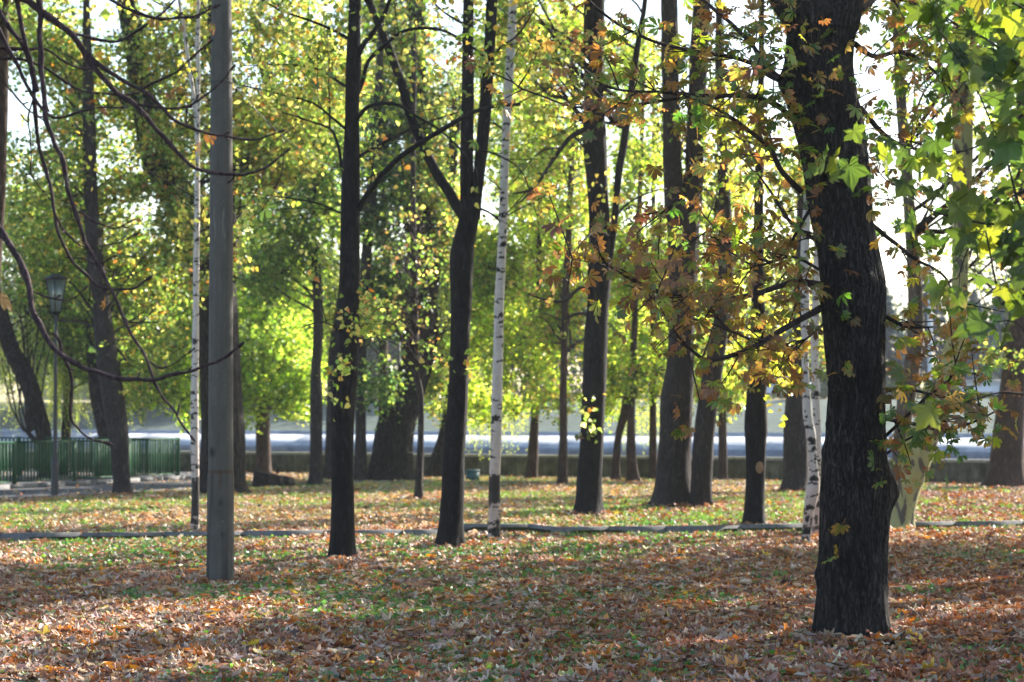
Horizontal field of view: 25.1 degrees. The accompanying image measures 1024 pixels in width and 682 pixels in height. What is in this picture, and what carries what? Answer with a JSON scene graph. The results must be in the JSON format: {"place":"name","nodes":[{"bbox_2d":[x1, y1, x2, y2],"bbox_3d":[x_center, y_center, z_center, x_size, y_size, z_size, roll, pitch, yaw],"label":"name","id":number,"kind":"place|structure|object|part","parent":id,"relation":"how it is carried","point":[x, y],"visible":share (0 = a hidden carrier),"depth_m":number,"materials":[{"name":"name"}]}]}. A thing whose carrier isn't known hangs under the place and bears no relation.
{"place":"outdoors","nodes":[
{"label":"outdoors","id":0,"kind":"place"},
{"bbox_2d":[0,479,251,497],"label":"path","id":1,"kind":"structure","parent":0,"point":[39,491],"depth_m":47.08,"materials":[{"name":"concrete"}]},
{"bbox_2d":[0,475,184,489],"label":"fence kerb","id":2,"kind":"structure","parent":1,"relation":"on","point":[65,483],"depth_m":49.65,"materials":[{"name":"concrete"}]},
{"bbox_2d":[232,83,338,171],"bbox_3d":[-2.107,-2.035,22.203,0.112,0.481,3.164,0,-2,14],"label":"branch","id":3,"kind":"object","parent":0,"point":[280,133],"visible":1,"depth_m":21.89,"materials":[{"name":"brown wood"}]},
{"bbox_2d":[0,468,964,486],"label":"riverside path","id":4,"kind":"structure","parent":0,"point":[187,474],"depth_m":56.63,"materials":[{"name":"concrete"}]},
{"bbox_2d":[0,437,177,476],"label":"metal fence","id":5,"kind":"object","parent":4,"relation":"on","point":[51,438],"visible":0.42,"depth_m":55.73,"materials":[{"name":"green metal"}]},
{"bbox_2d":[0,438,179,483],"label":"metal fence","id":6,"kind":"object","parent":4,"relation":"on","point":[74,452],"visible":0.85,"depth_m":49.79,"materials":[{"name":"green metal"}]},
{"bbox_2d":[465,470,479,480],"bbox_3d":[-0.903,3.070,52.309,0.300,0.274,0.270,0,-2,-14],"label":"utility box","id":7,"kind":"object","parent":4,"relation":"on","point":[471,475],"visible":0.88,"depth_m":52.19,"materials":[{"name":"teal paint"}]},
{"bbox_2d":[1,481,1023,499],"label":"riverside kerb","id":8,"kind":"structure","parent":4,"relation":"on","point":[154,490],"depth_m":48.07,"materials":[{"name":"concrete"}]},
{"bbox_2d":[0,399,995,432],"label":"bank","id":9,"kind":"structure","parent":0,"point":[163,422],"depth_m":130.13,"materials":[{"name":"green plant"}]},
{"bbox_2d":[0,258,43,398],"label":"riverside tree","id":10,"kind":"object","parent":9,"relation":"on","point":[7,270],"visible":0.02,"depth_m":158.39,"materials":[{"name":"green plant"}]},
{"bbox_2d":[0,272,136,403],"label":"riverside tree","id":11,"kind":"object","parent":9,"relation":"on","point":[6,368],"visible":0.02,"depth_m":148.13,"materials":[{"name":"green plant"}]},
{"bbox_2d":[32,278,169,399],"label":"apartment building","id":12,"kind":"structure","parent":9,"relation":"on","point":[85,398],"depth_m":212.91,"materials":[{"name":"paint"}]},
{"bbox_2d":[124,249,325,393],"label":"riverside tree","id":13,"kind":"object","parent":9,"relation":"on","point":[242,326],"visible":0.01,"depth_m":148.45,"materials":[{"name":"green plant"}]},
{"bbox_2d":[285,248,449,396],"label":"riverside tree","id":14,"kind":"object","parent":9,"relation":"on","point":[389,361],"visible":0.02,"depth_m":155.74,"materials":[{"name":"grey plant"}]},
{"bbox_2d":[331,253,532,389],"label":"riverside tree","id":15,"kind":"object","parent":9,"relation":"on","point":[393,354],"visible":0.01,"depth_m":152.31,"materials":[{"name":"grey plant"}]},
{"bbox_2d":[437,260,620,397],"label":"riverside tree","id":16,"kind":"object","parent":9,"relation":"on","point":[570,362],"visible":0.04,"depth_m":148.13,"materials":[{"name":"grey plant"}]},
{"bbox_2d":[166,379,993,400],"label":"hedge","id":17,"kind":"object","parent":9,"relation":"on","point":[822,393],"visible":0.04,"depth_m":139.43,"materials":[{"name":"green plant"}]},
{"bbox_2d":[531,241,701,386],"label":"riverside tree","id":18,"kind":"object","parent":9,"relation":"on","point":[580,371],"visible":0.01,"depth_m":159.52,"materials":[{"name":"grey plant"}]},
{"bbox_2d":[570,236,791,382],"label":"riverside tree","id":19,"kind":"object","parent":9,"relation":"on","point":[580,363],"visible":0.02,"depth_m":148.46,"materials":[{"name":"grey plant"}]},
{"bbox_2d":[656,304,827,397],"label":"apartment building","id":20,"kind":"structure","parent":9,"relation":"on","point":[809,358],"depth_m":182.20,"materials":[{"name":"paint"}]},
{"bbox_2d":[744,278,939,392],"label":"riverside tree","id":21,"kind":"object","parent":9,"relation":"on","point":[900,304],"visible":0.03,"depth_m":148.57,"materials":[{"name":"grey plant"}]},
{"bbox_2d":[885,286,919,397],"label":"spruce tree","id":22,"kind":"object","parent":9,"relation":"on","point":[889,351],"visible":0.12,"depth_m":141.56,"materials":[{"name":"grey plant"}]},
{"bbox_2d":[893,230,932,380],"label":"street lamp","id":23,"kind":"object","parent":9,"relation":"on","point":[930,365],"visible":0.12,"depth_m":107.97,"materials":[{"name":"grey metal"}]},
{"bbox_2d":[885,265,947,397],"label":"spruce tree","id":24,"kind":"object","parent":9,"relation":"on","point":[924,363],"visible":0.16,"depth_m":137.58,"materials":[{"name":"grey plant"}]},
{"bbox_2d":[935,255,1010,366],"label":"riverside tree","id":25,"kind":"object","parent":9,"relation":"on","point":[984,290],"visible":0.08,"depth_m":148.87,"materials":[{"name":"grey plant"}]},
{"bbox_2d":[963,293,1002,398],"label":"spruce tree","id":26,"kind":"object","parent":9,"relation":"on","point":[972,297],"visible":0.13,"depth_m":139.47,"materials":[{"name":"grey plant"}]},
{"bbox_2d":[976,282,1009,376],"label":"spruce tree","id":27,"kind":"object","parent":9,"relation":"on","point":[999,331],"visible":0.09,"depth_m":145.58,"materials":[{"name":"grey plant"}]},
{"bbox_2d":[0,0,1015,402],"label":"sky","id":28,"kind":"structure","parent":0,"point":[895,282],"materials":[{"name":"white"}]},
{"bbox_2d":[0,475,1023,681],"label":"ground","id":29,"kind":"structure","parent":0,"point":[522,529],"depth_m":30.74,"materials":[{"name":"green plant"}]},
{"bbox_2d":[0,175,89,476],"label":"willow tree","id":30,"kind":"object","parent":29,"relation":"on","point":[35,415],"visible":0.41,"depth_m":56.52,"materials":[{"name":"green plant"}]},
{"bbox_2d":[0,0,110,279],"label":"plane tree","id":31,"kind":"object","parent":29,"relation":"on","point":[6,8],"visible":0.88,"depth_m":31.06,"materials":[{"name":"brown plant"}]},
{"bbox_2d":[43,274,68,494],"bbox_3d":[-8.408,0.844,42.292,0.330,4.170,0.330,-2,-3,43],"label":"street lamp","id":32,"kind":"object","parent":29,"relation":"on","point":[56,285],"visible":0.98,"depth_m":42.25,"materials":[{"name":"metal"}]},
{"bbox_2d":[14,159,144,474],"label":"willow tree","id":33,"kind":"object","parent":29,"relation":"on","point":[81,353],"visible":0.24,"depth_m":57.73,"materials":[{"name":"green plant"}]},
{"bbox_2d":[0,0,191,495],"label":"lime tree","id":34,"kind":"object","parent":29,"relation":"on","point":[93,204],"visible":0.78,"depth_m":43.81,"materials":[{"name":"green plant"}]},
{"bbox_2d":[0,0,291,445],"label":"horse chestnut tree","id":35,"kind":"object","parent":29,"relation":"on","point":[93,63],"visible":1,"depth_m":9.28,"materials":[{"name":"brown plant"}]},
{"bbox_2d":[55,140,242,475],"bbox_3d":[-9.161,-1.107,57.305,4.034,9.050,4.340,-2,-2,40],"label":"lime tree","id":36,"kind":"object","parent":29,"relation":"on","point":[96,397],"visible":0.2,"depth_m":56.89,"materials":[{"name":"green plant"}]},
{"bbox_2d":[81,0,300,530],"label":"birch tree","id":37,"kind":"object","parent":29,"relation":"on","point":[194,423],"visible":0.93,"depth_m":29.41,"materials":[{"name":"white plant"}]},
{"bbox_2d":[206,0,233,580],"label":"concrete pole","id":38,"kind":"object","parent":29,"relation":"on","point":[220,524],"visible":0.96,"depth_m":20.53,"materials":[{"name":"concrete"}]},
{"bbox_2d":[178,112,275,357],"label":"lime tree","id":39,"kind":"object","parent":29,"relation":"on","point":[240,319],"visible":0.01,"depth_m":60.10,"materials":[{"name":"green plant"}]},
{"bbox_2d":[133,228,338,472],"bbox_3d":[-6.922,0.159,58.538,5.723,6.598,4.615,0,-2,0],"label":"lime tree","id":40,"kind":"object","parent":29,"relation":"on","point":[264,382],"visible":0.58,"depth_m":57.59,"materials":[{"name":"green plant"}]},
{"bbox_2d":[93,0,381,493],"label":"old lime tree","id":41,"kind":"object","parent":29,"relation":"on","point":[166,162],"visible":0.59,"depth_m":44.05,"materials":[{"name":"green plant"}]},
{"bbox_2d":[252,467,295,487],"bbox_3d":[-4.997,2.881,48.130,0.955,0.460,0.956,0,-2,0],"label":"tree stump","id":42,"kind":"object","parent":29,"relation":"on","point":[261,478],"visible":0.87,"depth_m":47.83,"materials":[{"name":"plant"}]},
{"bbox_2d":[204,19,373,479],"bbox_3d":[-5.275,-2.186,54.898,3.949,11.050,3.648,-1,-2,32],"label":"ivy clad tree","id":43,"kind":"object","parent":29,"relation":"on","point":[329,305],"visible":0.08,"depth_m":54.10,"materials":[{"name":"green plant"}]},
{"bbox_2d":[236,0,377,485],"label":"maple tree","id":44,"kind":"object","parent":29,"relation":"on","point":[272,268],"visible":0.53,"depth_m":49.21,"materials":[{"name":"green plant"}]},
{"bbox_2d":[208,0,520,557],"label":"maple tree","id":45,"kind":"object","parent":29,"relation":"on","point":[342,396],"visible":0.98,"depth_m":23.75,"materials":[{"name":"green plant"}]},
{"bbox_2d":[328,0,444,480],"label":"lime tree","id":46,"kind":"object","parent":29,"relation":"on","point":[360,473],"visible":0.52,"depth_m":51.91,"materials":[{"name":"green plant"}]},
{"bbox_2d":[394,319,405,366],"bbox_3d":[-2.826,1.337,57.387,0.330,4.170,0.330,2,-2,-40],"label":"street lamp","id":47,"kind":"object","parent":29,"relation":"on","point":[398,349],"visible":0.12,"depth_m":57.40,"materials":[{"name":"metal"}]},
{"bbox_2d":[303,23,498,418],"bbox_3d":[-2.779,-2.356,57.971,5.244,11.589,4.500,0,-2,0],"label":"lime tree","id":48,"kind":"object","parent":29,"relation":"on","point":[385,348],"visible":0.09,"depth_m":57.82,"materials":[{"name":"green plant"}]},
{"bbox_2d":[359,24,476,500],"bbox_3d":[-2.009,-1.398,40.736,2.417,8.550,2.173,1,-2,-33],"label":"young maple tree","id":49,"kind":"object","parent":29,"relation":"on","point":[410,331],"visible":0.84,"depth_m":40.69,"materials":[{"name":"green plant"}]},
{"bbox_2d":[324,0,528,480],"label":"old willow tree","id":50,"kind":"object","parent":29,"relation":"on","point":[391,459],"visible":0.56,"depth_m":52.42,"materials":[{"name":"green plant"}]},
{"bbox_2d":[314,0,619,548],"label":"forked maple tree","id":51,"kind":"object","parent":29,"relation":"on","point":[450,530],"visible":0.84,"depth_m":26.00,"materials":[{"name":"black plant"}]},
{"bbox_2d":[423,79,526,477],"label":"lime tree","id":52,"kind":"object","parent":29,"relation":"on","point":[434,468],"visible":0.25,"depth_m":55.28,"materials":[{"name":"green plant"}]},
{"bbox_2d":[378,0,615,538],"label":"birch tree","id":53,"kind":"object","parent":29,"relation":"on","point":[495,462],"visible":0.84,"depth_m":27.55,"materials":[{"name":"white plant"}]},
{"bbox_2d":[8,449,989,483],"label":"retaining wall","id":54,"kind":"structure","parent":29,"relation":"on","point":[973,470],"depth_m":56.18,"materials":[{"name":"concrete"}]},
{"bbox_2d":[0,471,1023,681],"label":"fallen leaves","id":55,"kind":"object","parent":29,"relation":"on","point":[123,649],"visible":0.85,"depth_m":18.05,"materials":[{"name":"brown plant"}]},
{"bbox_2d":[0,520,1023,541],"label":"path kerb","id":56,"kind":"structure","parent":29,"relation":"on","point":[553,529],"depth_m":30.14,"materials":[{"name":"concrete"}]},
{"bbox_2d":[446,0,583,478],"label":"lime tree","id":57,"kind":"object","parent":29,"relation":"on","point":[513,313],"visible":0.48,"depth_m":54.53,"materials":[{"name":"green plant"}]},
{"bbox_2d":[456,0,666,516],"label":"elm tree","id":58,"kind":"object","parent":29,"relation":"on","point":[591,411],"visible":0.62,"depth_m":34.47,"materials":[{"name":"green plant"}]},
{"bbox_2d":[503,0,625,484],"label":"elm tree","id":59,"kind":"object","parent":29,"relation":"on","point":[562,337],"visible":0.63,"depth_m":49.82,"materials":[{"name":"green plant"}]},
{"bbox_2d":[575,14,667,479],"bbox_3d":[2.765,-2.228,53.606,2.592,11.050,4.326,0,-2,0],"label":"lime tree","id":60,"kind":"object","parent":29,"relation":"on","point":[636,151],"visible":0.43,"depth_m":53.08,"materials":[{"name":"green plant"}]},
{"bbox_2d":[606,174,663,481],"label":"lime tree","id":61,"kind":"object","parent":29,"relation":"on","point":[635,389],"visible":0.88,"depth_m":51.90,"materials":[{"name":"brown plant"}]},
{"bbox_2d":[572,11,706,479],"bbox_3d":[3.086,-2.181,55.067,3.350,11.050,6.443,0,-2,0],"label":"lime tree","id":62,"kind":"object","parent":29,"relation":"on","point":[652,416],"visible":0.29,"depth_m":53.55,"materials":[{"name":"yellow plant"}]},
{"bbox_2d":[633,0,750,507],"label":"poplar tree","id":63,"kind":"object","parent":29,"relation":"on","point":[673,478],"visible":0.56,"depth_m":37.76,"materials":[{"name":"brown plant"}]},
{"bbox_2d":[680,0,753,507],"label":"poplar tree","id":64,"kind":"object","parent":29,"relation":"on","point":[702,465],"visible":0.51,"depth_m":37.40,"materials":[{"name":"grey plant"}]},
{"bbox_2d":[692,19,774,480],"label":"lime tree","id":65,"kind":"object","parent":29,"relation":"on","point":[722,446],"visible":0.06,"depth_m":52.54,"materials":[{"name":"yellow plant"}]},
{"bbox_2d":[727,125,825,491],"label":"poplar tree","id":66,"kind":"object","parent":29,"relation":"on","point":[795,474],"visible":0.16,"depth_m":45.03,"materials":[{"name":"green plant"}]},
{"bbox_2d":[694,7,881,542],"bbox_3d":[3.701,-2.729,26.879,3.110,10.308,3.405,0,-2,0],"label":"birch tree","id":67,"kind":"object","parent":29,"relation":"on","point":[812,492],"visible":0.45,"depth_m":26.66,"materials":[{"name":"white plant"}]},
{"bbox_2d":[686,0,890,523],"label":"lime tree","id":68,"kind":"object","parent":29,"relation":"on","point":[756,423],"visible":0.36,"depth_m":31.02,"materials":[{"name":"green plant"}]},
{"bbox_2d":[699,1,925,533],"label":"birch tree","id":69,"kind":"object","parent":29,"relation":"on","point":[815,397],"visible":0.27,"depth_m":28.21,"materials":[{"name":"white plant"}]},
{"bbox_2d":[813,0,1023,431],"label":"maple tree","id":70,"kind":"object","parent":29,"relation":"on","point":[992,237],"visible":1,"depth_m":9.73,"materials":[{"name":"green plant"}]},
{"bbox_2d":[861,0,1023,528],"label":"plane tree","id":71,"kind":"object","parent":29,"relation":"on","point":[903,512],"visible":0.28,"depth_m":30.57,"materials":[{"name":"green plant"}]},
{"bbox_2d":[932,0,1023,123],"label":"park tree","id":72,"kind":"object","parent":29,"relation":"on","point":[1018,88],"visible":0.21,"depth_m":22.08,"materials":[{"name":"green plant"}]},
{"bbox_2d":[933,46,1023,486],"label":"poplar tree","id":73,"kind":"object","parent":29,"relation":"on","point":[1006,465],"visible":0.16,"depth_m":47.98,"materials":[{"name":"green plant"}]},
{"bbox_2d":[425,0,1021,640],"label":"tree","id":74,"kind":"object","parent":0,"point":[817,80],"visible":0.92,"depth_m":15.33,"materials":[{"name":"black plant"}]},
{"bbox_2d":[743,374,820,394],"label":"parked car","id":75,"kind":"object","parent":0,"point":[769,389],"visible":0.04,"depth_m":131.01,"materials":[{"name":"white paint"}]},
{"bbox_2d":[958,370,1000,396],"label":"parked car","id":76,"kind":"object","parent":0,"point":[994,387],"visible":0.2,"depth_m":124.67,"materials":[{"name":"white paint"}]},
{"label":"windows","id":77,"kind":"part","parent":76,"relation":"part of","materials":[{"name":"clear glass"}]},
{"label":"river water","id":78,"kind":"structure","parent":0,"visible":0},
{"bbox_2d":[0,429,992,458],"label":"river embankment","id":79,"kind":"structure","parent":78,"relation":"in","point":[290,440],"depth_m":120.39,"materials":[{"name":"grey concrete"}]}
]}

